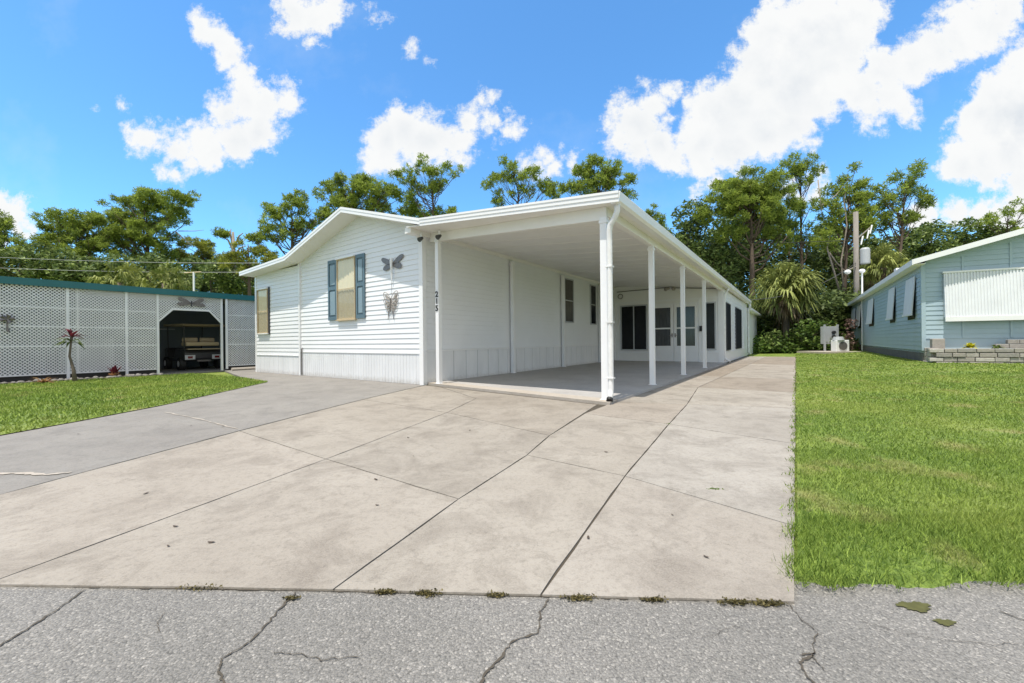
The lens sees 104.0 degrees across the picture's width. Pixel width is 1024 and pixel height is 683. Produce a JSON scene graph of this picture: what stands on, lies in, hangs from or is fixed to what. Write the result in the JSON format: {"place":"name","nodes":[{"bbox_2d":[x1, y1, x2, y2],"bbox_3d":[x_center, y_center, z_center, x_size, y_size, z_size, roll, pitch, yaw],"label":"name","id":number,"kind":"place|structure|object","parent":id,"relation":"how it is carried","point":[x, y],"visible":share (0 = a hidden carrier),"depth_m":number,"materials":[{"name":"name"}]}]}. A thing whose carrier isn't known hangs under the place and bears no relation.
{"place":"outdoors","nodes":[
{"label":"outdoors","id":0,"kind":"place"},
{"bbox_2d":[10,268,117,271],"bbox_3d":[-30.900,-5.475,29.999,23.994,0.800,0.022,-1,0,0],"label":"power line","id":1,"kind":"object","parent":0,"point":[45,269],"visible":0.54,"depth_m":29.99,"materials":[{"name":"black metal"}]},
{"bbox_2d":[1,257,172,262],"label":"power line","id":2,"kind":"object","parent":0,"point":[82,260],"visible":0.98,"depth_m":29.99,"materials":[{"name":"black metal"}]},
{"bbox_2d":[107,365,119,375],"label":"red spike plant","id":3,"kind":"object","parent":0,"point":[114,371],"visible":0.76,"depth_m":11.46,"materials":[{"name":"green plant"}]},
{"bbox_2d":[0,373,267,434],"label":"side lawn","id":4,"kind":"structure","parent":0,"point":[28,428],"depth_m":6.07,"materials":[{"name":"green plant"}]},
{"bbox_2d":[33,377,54,382],"bbox_3d":[-11.207,0.914,9.606,0.485,0.183,0.463,-1,0,0],"label":"bromeliad","id":5,"kind":"object","parent":4,"relation":"on","point":[43,380],"visible":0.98,"depth_m":9.56,"materials":[{"name":"orange plant"}]},
{"bbox_2d":[54,328,84,380],"bbox_3d":[-11.047,0.343,10.027,0.691,1.356,0.645,-1,0,36],"label":"ti plant","id":6,"kind":"object","parent":4,"relation":"on","point":[74,375],"visible":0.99,"depth_m":10.02,"materials":[{"name":"brown plant"}]},
{"bbox_2d":[160,365,225,374],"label":"neighbour floor","id":7,"kind":"structure","parent":0,"point":[207,369],"depth_m":14.04,"materials":[{"name":"grey concrete"}]},
{"bbox_2d":[0,276,255,381],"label":"lattice carport","id":8,"kind":"object","parent":7,"relation":"on","point":[123,328],"visible":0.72,"depth_m":12.29,"materials":[{"name":"white paint"}]},
{"bbox_2d":[0,315,14,331],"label":"wall ornament","id":9,"kind":"object","parent":8,"relation":"attached to","point":[7,318],"depth_m":10.05,"materials":[{"name":"grey metal"}]},
{"bbox_2d":[177,297,204,306],"bbox_3d":[-10.517,-1.282,13.132,0.037,0.285,0.756,-1,0,35],"label":"butterfly ornament","id":10,"kind":"object","parent":8,"relation":"attached to","point":[184,302],"visible":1,"depth_m":13.11,"materials":[{"name":"grey metal"}]},
{"bbox_2d":[163,324,224,369],"bbox_3d":[-11.977,0.186,15.039,2.396,1.680,1.296,-1,0,35],"label":"golf cart","id":11,"kind":"object","parent":7,"relation":"on","point":[200,355],"visible":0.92,"depth_m":14.57,"materials":[{"name":"grey"}]},
{"bbox_2d":[0,369,423,493],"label":"side driveway","id":12,"kind":"structure","parent":0,"point":[77,447],"depth_m":4.51,"materials":[{"name":"grey concrete"}]},
{"bbox_2d":[0,472,69,474],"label":"patch","id":13,"kind":"object","parent":12,"relation":"on","point":[25,473],"visible":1,"depth_m":2.83,"materials":[{"name":"paint"}]},
{"bbox_2d":[166,412,236,428],"bbox_3d":[-3.782,0.939,4.834,2.087,0.001,0.058,-1,0,33],"label":"patch","id":14,"kind":"object","parent":12,"relation":"on","point":[201,419],"visible":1,"depth_m":4.81,"materials":[{"name":"paint"}]},
{"bbox_2d":[231,367,255,370],"bbox_3d":[-9.347,0.953,14.158,0.120,0.104,1.000,-1,0,35],"label":"parking bumper","id":15,"kind":"object","parent":12,"relation":"on","point":[242,368],"visible":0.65,"depth_m":14.00,"materials":[{"name":"paint"}]},
{"bbox_2d":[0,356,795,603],"bbox_3d":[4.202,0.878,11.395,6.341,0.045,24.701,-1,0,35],"label":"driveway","id":16,"kind":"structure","parent":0,"point":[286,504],"depth_m":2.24,"materials":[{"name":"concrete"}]},
{"bbox_2d":[2,352,797,580],"bbox_3d":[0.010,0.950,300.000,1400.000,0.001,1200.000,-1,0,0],"label":"ground","id":17,"kind":"structure","parent":0,"point":[781,354],"depth_m":12.65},
{"bbox_2d":[0,209,33,275],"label":"pine tree","id":18,"kind":"object","parent":17,"relation":"on","point":[5,236],"visible":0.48,"depth_m":35.69,"materials":[{"name":"green plant"}]},
{"bbox_2d":[0,241,89,281],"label":"oak tree","id":19,"kind":"object","parent":17,"relation":"on","point":[40,255],"visible":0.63,"depth_m":33.45,"materials":[{"name":"green plant"}]},
{"bbox_2d":[28,206,124,262],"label":"pine tree","id":20,"kind":"object","parent":17,"relation":"on","point":[67,227],"visible":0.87,"depth_m":37.38,"materials":[{"name":"green plant"}]},
{"bbox_2d":[38,246,180,286],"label":"oak tree","id":21,"kind":"object","parent":17,"relation":"on","point":[94,267],"visible":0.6,"depth_m":33.48,"materials":[{"name":"green plant"}]},
{"bbox_2d":[82,261,150,286],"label":"cabbage palm","id":22,"kind":"object","parent":17,"relation":"on","point":[128,277],"visible":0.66,"depth_m":26.75,"materials":[{"name":"green plant"}]},
{"bbox_2d":[82,184,201,286],"bbox_3d":[-36.430,-7.114,40.062,12.268,17.035,5.384,-1,0,0],"label":"pine tree","id":23,"kind":"object","parent":17,"relation":"on","point":[147,202],"visible":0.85,"depth_m":39.41,"materials":[{"name":"green plant"}]},
{"bbox_2d":[128,260,192,290],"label":"cabbage palm","id":24,"kind":"object","parent":17,"relation":"on","point":[161,273],"visible":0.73,"depth_m":26.85,"materials":[{"name":"green plant"}]},
{"bbox_2d":[184,271,200,290],"bbox_3d":[-19.118,-1.550,24.000,1.003,5.300,0.100,-1,0,0],"label":"utility pole","id":25,"kind":"object","parent":17,"relation":"on","point":[193,278],"visible":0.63,"depth_m":23.98,"materials":[{"name":"white metal"}]},
{"bbox_2d":[148,251,255,294],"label":"oak tree","id":26,"kind":"object","parent":17,"relation":"on","point":[224,279],"visible":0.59,"depth_m":35.16,"materials":[{"name":"green plant"}]},
{"bbox_2d":[168,235,238,290],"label":"pine tree","id":27,"kind":"object","parent":17,"relation":"on","point":[205,250],"visible":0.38,"depth_m":43.26,"materials":[{"name":"green plant"}]},
{"bbox_2d":[210,226,245,273],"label":"dead snag","id":28,"kind":"object","parent":17,"relation":"on","point":[222,233],"visible":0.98,"depth_m":40.90,"materials":[{"name":"green plant"}]},
{"bbox_2d":[216,237,278,295],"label":"pine tree","id":29,"kind":"object","parent":17,"relation":"on","point":[230,258],"visible":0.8,"depth_m":33.78,"materials":[{"name":"green plant"}]},
{"bbox_2d":[243,188,328,257],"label":"pine tree","id":30,"kind":"object","parent":17,"relation":"on","point":[296,229],"visible":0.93,"depth_m":35.76,"materials":[{"name":"green plant"}]},
{"bbox_2d":[311,169,447,220],"bbox_3d":[-12.226,-7.441,37.413,12.672,17.179,4.704,-1,0,0],"label":"pine tree","id":31,"kind":"object","parent":17,"relation":"on","point":[363,185],"visible":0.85,"depth_m":36.61,"materials":[{"name":"green plant"}]},
{"bbox_2d":[388,152,465,216],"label":"pine tree","id":32,"kind":"object","parent":17,"relation":"on","point":[433,187],"visible":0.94,"depth_m":35.79,"materials":[{"name":"green plant"}]},
{"bbox_2d":[3,242,892,296],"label":"thicket","id":33,"kind":"object","parent":17,"relation":"on","point":[811,261],"visible":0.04,"depth_m":40.25,"materials":[{"name":"green plant"}]},
{"bbox_2d":[239,190,751,401],"bbox_3d":[2.236,-1.179,17.300,12.458,4.110,20.132,-1,0,35],"label":"mobile home","id":34,"kind":"object","parent":17,"relation":"on","point":[530,286],"visible":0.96,"depth_m":10.12,"materials":[{"name":"white plastic"}]},
{"bbox_2d":[256,287,267,334],"bbox_3d":[-7.875,-0.950,12.633,0.740,1.445,0.100,-1,0,35],"label":"window","id":35,"kind":"structure","parent":34,"relation":"in","point":[262,293],"depth_m":12.67,"materials":[{"name":"beige glass"}]},
{"bbox_2d":[335,254,356,320],"bbox_3d":[-4.165,-1.324,10.028,0.830,1.595,0.100,-1,0,35],"label":"window","id":36,"kind":"structure","parent":34,"relation":"in","point":[345,266],"depth_m":10.04,"materials":[{"name":"beige glass"}]},
{"bbox_2d":[383,283,397,319],"bbox_3d":[-2.744,-0.931,9.028,0.518,0.881,0.040,-1,0,35],"label":"butterfly ornament","id":37,"kind":"object","parent":34,"relation":"attached to","point":[390,302],"visible":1,"depth_m":9.01,"materials":[{"name":"grey metal"}]},
{"bbox_2d":[381,254,402,280],"bbox_3d":[-2.709,-1.648,8.983,0.767,0.554,0.075,-1,0,35],"label":"dragonfly ornament","id":38,"kind":"object","parent":34,"relation":"attached to","point":[391,264],"visible":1,"depth_m":8.96,"materials":[{"name":"grey metal"}]},
{"bbox_2d":[417,232,422,241],"bbox_3d":[-1.897,-2.160,8.287,0.104,0.201,0.133,-1,0,35],"label":"floodlight","id":39,"kind":"object","parent":34,"relation":"attached to","point":[420,239],"visible":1,"depth_m":8.27,"materials":[{"name":"white paint"}]},
{"bbox_2d":[435,230,441,239],"bbox_3d":[-1.488,-2.164,8.119,0.104,0.201,0.133,-1,0,35],"label":"floodlight","id":40,"kind":"object","parent":34,"relation":"attached to","point":[438,236],"visible":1,"depth_m":8.11,"materials":[{"name":"white paint"}]},
{"bbox_2d":[565,278,573,322],"bbox_3d":[1.967,-1.411,13.840,0.050,1.520,0.680,-1,0,35],"label":"window","id":41,"kind":"structure","parent":34,"relation":"in","point":[569,283],"depth_m":13.87,"materials":[{"name":"grey glass"}]},
{"bbox_2d":[590,284,596,324],"bbox_3d":[3.139,-1.418,15.493,0.050,1.530,0.530,-1,0,35],"label":"window","id":42,"kind":"structure","parent":34,"relation":"in","point":[593,311],"depth_m":15.50,"materials":[{"name":"black glass"}]},
{"bbox_2d":[620,304,647,350],"bbox_3d":[5.126,-0.579,16.836,1.140,1.910,0.050,-1,0,35],"label":"window","id":43,"kind":"structure","parent":34,"relation":"in","point":[633,318],"depth_m":16.82,"materials":[{"name":"black glass"}]},
{"bbox_2d":[655,305,673,360],"bbox_3d":[6.059,-0.339,16.140,0.860,2.250,0.096,-1,0,35],"label":"door","id":44,"kind":"structure","parent":34,"relation":"in","point":[664,323],"depth_m":16.11,"materials":[{"name":"white paint"}]},
{"bbox_2d":[664,287,675,290],"bbox_3d":[6.275,-2.089,15.865,0.435,0.184,0.275,-1,0,35],"label":"security light","id":45,"kind":"object","parent":34,"relation":"attached to","point":[670,288],"visible":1,"depth_m":15.86,"materials":[{"name":"white paint"}]},
{"bbox_2d":[674,303,697,361],"bbox_3d":[6.785,-0.346,15.624,0.885,2.250,0.096,-1,0,35],"label":"door","id":46,"kind":"structure","parent":34,"relation":"in","point":[691,310],"depth_m":15.59,"materials":[{"name":"white paint"}]},
{"bbox_2d":[706,302,716,349],"bbox_3d":[7.502,-0.589,15.147,0.410,1.820,0.050,-1,0,35],"label":"window","id":47,"kind":"structure","parent":34,"relation":"in","point":[710,306],"depth_m":15.13,"materials":[{"name":"black glass"}]},
{"bbox_2d":[726,302,730,350],"bbox_3d":[8.589,-0.580,15.876,0.050,1.860,1.200,-1,0,35],"label":"window","id":48,"kind":"structure","parent":34,"relation":"in","point":[728,306],"depth_m":15.87,"materials":[{"name":"black glass"}]},
{"bbox_2d":[735,307,741,348],"bbox_3d":[10.588,-0.601,18.688,0.050,1.860,2.200,-1,0,35],"label":"window","id":49,"kind":"structure","parent":34,"relation":"in","point":[738,312],"depth_m":18.61,"materials":[{"name":"black glass"}]},
{"bbox_2d":[480,154,561,206],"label":"pine tree","id":50,"kind":"object","parent":17,"relation":"on","point":[550,191],"visible":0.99,"depth_m":35.73,"materials":[{"name":"green plant"}]},
{"bbox_2d":[556,153,639,200],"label":"pine tree","id":51,"kind":"object","parent":17,"relation":"on","point":[604,177],"visible":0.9,"depth_m":36.36,"materials":[{"name":"green plant"}]},
{"bbox_2d":[644,202,667,225],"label":"pine tree","id":52,"kind":"object","parent":17,"relation":"on","point":[655,216],"visible":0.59,"depth_m":49.85,"materials":[{"name":"green plant"}]},
{"bbox_2d":[662,195,748,292],"bbox_3d":[18.039,-6.344,38.443,8.970,14.328,5.324,-1,0,0],"label":"oak tree","id":53,"kind":"object","parent":17,"relation":"on","point":[712,256],"visible":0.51,"depth_m":37.27,"materials":[{"name":"green plant"}]},
{"bbox_2d":[690,214,792,283],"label":"oak tree","id":54,"kind":"object","parent":17,"relation":"on","point":[743,238],"visible":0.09,"depth_m":43.21,"materials":[{"name":"green plant"}]},
{"bbox_2d":[690,164,803,297],"bbox_3d":[21.198,-7.588,35.878,9.646,16.748,5.497,-1,0,0],"label":"pine tree","id":55,"kind":"object","parent":17,"relation":"on","point":[752,202],"visible":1,"depth_m":35.43,"materials":[{"name":"green plant"}]},
{"bbox_2d":[747,308,761,354],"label":"shed","id":56,"kind":"structure","parent":17,"relation":"on","point":[754,314],"depth_m":25.31,"materials":[{"name":"white plastic"}]},
{"bbox_2d":[744,261,828,341],"bbox_3d":[18.435,-2.329,26.985,4.921,6.279,4.855,-1,0,0],"label":"cabbage palm","id":57,"kind":"object","parent":17,"relation":"on","point":[791,279],"visible":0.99,"depth_m":26.27,"materials":[{"name":"green plant"}]},
{"bbox_2d":[773,200,806,258],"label":"pine tree","id":58,"kind":"object","parent":17,"relation":"on","point":[791,211],"visible":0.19,"depth_m":42.03,"materials":[{"name":"green plant"}]},
{"bbox_2d":[0,581,1023,682],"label":"road","id":59,"kind":"structure","parent":0,"point":[891,633],"depth_m":1.23,"materials":[{"name":"grey asphalt"}]},
{"bbox_2d":[177,583,222,590],"bbox_3d":[-1.161,0.912,1.495,0.186,0.022,0.059,-1,0,0],"label":"weed","id":60,"kind":"object","parent":59,"relation":"on","point":[199,587],"visible":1,"depth_m":1.49,"materials":[{"name":"green plant"}]},
{"bbox_2d":[282,595,300,600],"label":"weed","id":61,"kind":"object","parent":59,"relation":"on","point":[290,597],"visible":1,"depth_m":1.42,"materials":[{"name":"green plant"}]},
{"bbox_2d":[368,588,395,593],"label":"weed","id":62,"kind":"object","parent":59,"relation":"on","point":[382,591],"visible":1,"depth_m":1.45,"materials":[{"name":"green plant"}]},
{"bbox_2d":[409,588,442,597],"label":"weed","id":63,"kind":"object","parent":59,"relation":"on","point":[428,592],"visible":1,"depth_m":1.44,"materials":[{"name":"green plant"}]},
{"bbox_2d":[484,589,508,597],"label":"weed","id":64,"kind":"object","parent":59,"relation":"on","point":[496,594],"visible":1,"depth_m":1.42,"materials":[{"name":"green plant"}]},
{"bbox_2d":[559,593,598,601],"bbox_3d":[0.234,0.898,1.408,0.135,0.021,0.043,-1,0,0],"label":"weed","id":65,"kind":"object","parent":59,"relation":"on","point":[579,597],"visible":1,"depth_m":1.40,"materials":[{"name":"green plant"}]},
{"bbox_2d":[636,593,668,602],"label":"weed","id":66,"kind":"object","parent":59,"relation":"on","point":[656,598],"visible":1,"depth_m":1.39,"materials":[{"name":"green plant"}]},
{"bbox_2d":[716,596,757,607],"bbox_3d":[0.804,0.892,1.369,0.196,0.025,0.063,-1,0,0],"label":"weed","id":67,"kind":"object","parent":59,"relation":"on","point":[741,601],"visible":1,"depth_m":1.37,"materials":[{"name":"green plant"}]},
{"bbox_2d":[753,598,787,605],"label":"weed","id":68,"kind":"object","parent":59,"relation":"on","point":[766,602],"visible":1,"depth_m":1.36,"materials":[{"name":"green plant"}]},
{"bbox_2d":[0,0,1023,296],"label":"sky","id":69,"kind":"structure","parent":0,"point":[241,105],"materials":[{"name":"blue"}]},
{"bbox_2d":[442,360,726,403],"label":"carport floor","id":70,"kind":"structure","parent":0,"point":[632,379],"depth_m":9.16,"materials":[{"name":"concrete"}]},
{"bbox_2d":[428,382,617,404],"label":"carport kerb","id":71,"kind":"structure","parent":70,"relation":"on","point":[582,399],"depth_m":6.71,"materials":[{"name":"paint"}]},
{"bbox_2d":[771,350,1023,591],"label":"lawn","id":72,"kind":"structure","parent":0,"point":[909,584],"depth_m":2.66,"materials":[{"name":"green plant"}]},
{"bbox_2d":[762,329,803,352],"bbox_3d":[17.517,-0.074,25.997,3.219,1.837,1.668,-1,0,0],"label":"shrub","id":73,"kind":"object","parent":72,"relation":"on","point":[774,340],"visible":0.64,"depth_m":25.68,"materials":[{"name":"green plant"}]},
{"bbox_2d":[778,150,827,273],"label":"pine tree","id":74,"kind":"object","parent":72,"relation":"on","point":[795,169],"visible":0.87,"depth_m":36.76,"materials":[{"name":"green plant"}]},
{"bbox_2d":[745,287,864,338],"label":"undergrowth","id":75,"kind":"object","parent":72,"relation":"on","point":[836,308],"visible":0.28,"depth_m":29.36,"materials":[{"name":"green plant"}]},
{"bbox_2d":[752,330,860,353],"bbox_3d":[19.924,0.005,26.747,10.460,1.634,4.101,-1,0,0],"label":"ground cover","id":76,"kind":"object","parent":72,"relation":"on","point":[759,346],"visible":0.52,"depth_m":25.68,"materials":[{"name":"green plant"}]},
{"bbox_2d":[791,318,836,350],"bbox_3d":[19.155,-0.344,25.423,2.692,2.309,2.029,-1,0,0],"label":"shrub","id":77,"kind":"object","parent":72,"relation":"on","point":[807,329],"visible":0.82,"depth_m":25.26,"materials":[{"name":"green plant"}]},
{"bbox_2d":[797,351,860,353],"bbox_3d":[18.829,0.642,23.750,2.200,0.120,2.300,-1,0,0],"label":"concrete pad","id":78,"kind":"object","parent":72,"relation":"on","point":[824,352],"visible":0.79,"depth_m":23.29,"materials":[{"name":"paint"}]},
{"bbox_2d":[831,337,848,351],"bbox_3d":[19.013,0.150,23.200,0.780,0.860,0.600,-1,0,0],"label":"condenser unit","id":79,"kind":"object","parent":78,"relation":"on","point":[839,344],"visible":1,"depth_m":23.00,"materials":[{"name":"white paint"}]},
{"bbox_2d":[820,324,838,350],"bbox_3d":[19.523,-0.172,24.565,0.888,1.734,0.370,-1,0,0],"label":"meter cabinet","id":80,"kind":"object","parent":72,"relation":"on","point":[827,334],"visible":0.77,"depth_m":24.50,"materials":[{"name":"grey metal"}]},
{"bbox_2d":[807,160,882,294],"bbox_3d":[28.427,-7.204,33.891,5.833,15.844,3.159,-1,0,0],"label":"pine tree","id":81,"kind":"object","parent":72,"relation":"on","point":[858,198],"visible":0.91,"depth_m":33.50,"materials":[{"name":"green plant"}]},
{"bbox_2d":[804,220,889,293],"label":"oak tree","id":82,"kind":"object","parent":72,"relation":"on","point":[872,242],"visible":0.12,"depth_m":43.17,"materials":[{"name":"green plant"}]},
{"bbox_2d":[841,318,860,350],"bbox_3d":[21.410,-0.373,25.137,1.355,2.334,1.315,-1,0,-29],"label":"shrub","id":83,"kind":"object","parent":72,"relation":"on","point":[847,336],"visible":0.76,"depth_m":25.11,"materials":[{"name":"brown plant"}]},
{"bbox_2d":[845,273,867,296],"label":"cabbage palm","id":84,"kind":"object","parent":72,"relation":"on","point":[864,287],"visible":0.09,"depth_m":32.89,"materials":[{"name":"green plant"}]},
{"bbox_2d":[844,211,872,296],"bbox_3d":[26.583,-4.707,30.772,2.463,10.656,0.838,-1,0,-4],"label":"utility pole","id":85,"kind":"object","parent":72,"relation":"on","point":[864,255],"visible":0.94,"depth_m":30.84,"materials":[{"name":"brown wood"}]},
{"bbox_2d":[705,240,850,243],"bbox_3d":[16.970,-11.920,45.502,0.036,8.350,34.928,-1,0,-34],"label":"power line","id":86,"kind":"object","parent":85,"relation":"attached to","point":[787,242],"visible":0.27,"depth_m":34.59,"materials":[{"name":"grey metal"}]},
{"bbox_2d":[750,264,853,299],"bbox_3d":[20.040,-4.273,27.003,15.646,3.671,0.036,-1,0,-31],"label":"power line","id":87,"kind":"object","parent":85,"relation":"attached to","point":[789,294],"visible":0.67,"depth_m":25.18,"materials":[{"name":"grey metal"}]},
{"bbox_2d":[859,269,864,350],"bbox_3d":[21.482,-1.888,24.524,0.320,5.124,0.304,-1,0,0],"label":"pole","id":88,"kind":"object","parent":72,"relation":"on","point":[861,271],"visible":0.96,"depth_m":24.52,"materials":[{"name":"white metal"}]},
{"bbox_2d":[852,243,913,290],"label":"cabbage palm","id":89,"kind":"object","parent":72,"relation":"on","point":[885,256],"visible":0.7,"depth_m":30.60,"materials":[{"name":"green plant"}]},
{"bbox_2d":[862,157,937,254],"bbox_3d":[32.954,-7.257,33.997,5.794,15.891,3.148,-1,0,0],"label":"pine tree","id":90,"kind":"object","parent":72,"relation":"on","point":[913,216],"visible":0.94,"depth_m":33.83,"materials":[{"name":"green plant"}]},
{"bbox_2d":[847,228,1023,360],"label":"blue house","id":91,"kind":"structure","parent":72,"relation":"on","point":[961,296],"depth_m":12.51,"materials":[{"name":"blue wood"}]},
{"bbox_2d":[869,312,873,325],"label":"window","id":92,"kind":"structure","parent":91,"relation":"in","point":[872,324],"depth_m":21.05,"materials":[{"name":"black glass"}]},
{"bbox_2d":[890,296,894,322],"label":"window","id":93,"kind":"structure","parent":91,"relation":"in","point":[893,320],"depth_m":16.44,"materials":[{"name":"black glass"}]},
{"bbox_2d":[908,288,914,319],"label":"window","id":94,"kind":"structure","parent":91,"relation":"in","point":[913,313],"depth_m":13.70,"materials":[{"name":"black glass"}]},
{"bbox_2d":[877,216,1005,272],"bbox_3d":[42.832,-5.952,40.483,13.823,13.037,5.868,-1,0,0],"label":"oak tree","id":95,"kind":"object","parent":72,"relation":"on","point":[915,246],"visible":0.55,"depth_m":39.10,"materials":[{"name":"green plant"}]},
{"bbox_2d":[923,339,1023,362],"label":"stone planter","id":96,"kind":"object","parent":72,"relation":"on","point":[937,352],"visible":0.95,"depth_m":11.73,"materials":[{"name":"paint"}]},
{"bbox_2d":[961,343,978,347],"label":"yellow plant","id":97,"kind":"object","parent":96,"relation":"on","point":[969,345],"visible":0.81,"depth_m":11.95,"materials":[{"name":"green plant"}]},
{"bbox_2d":[988,345,1006,348],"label":"green plant","id":98,"kind":"object","parent":96,"relation":"on","point":[996,347],"visible":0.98,"depth_m":11.69,"materials":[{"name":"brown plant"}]},
{"bbox_2d":[973,196,1023,234],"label":"pine tree","id":99,"kind":"object","parent":72,"relation":"on","point":[986,220],"visible":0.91,"depth_m":37.73,"materials":[{"name":"green plant"}]}
]}

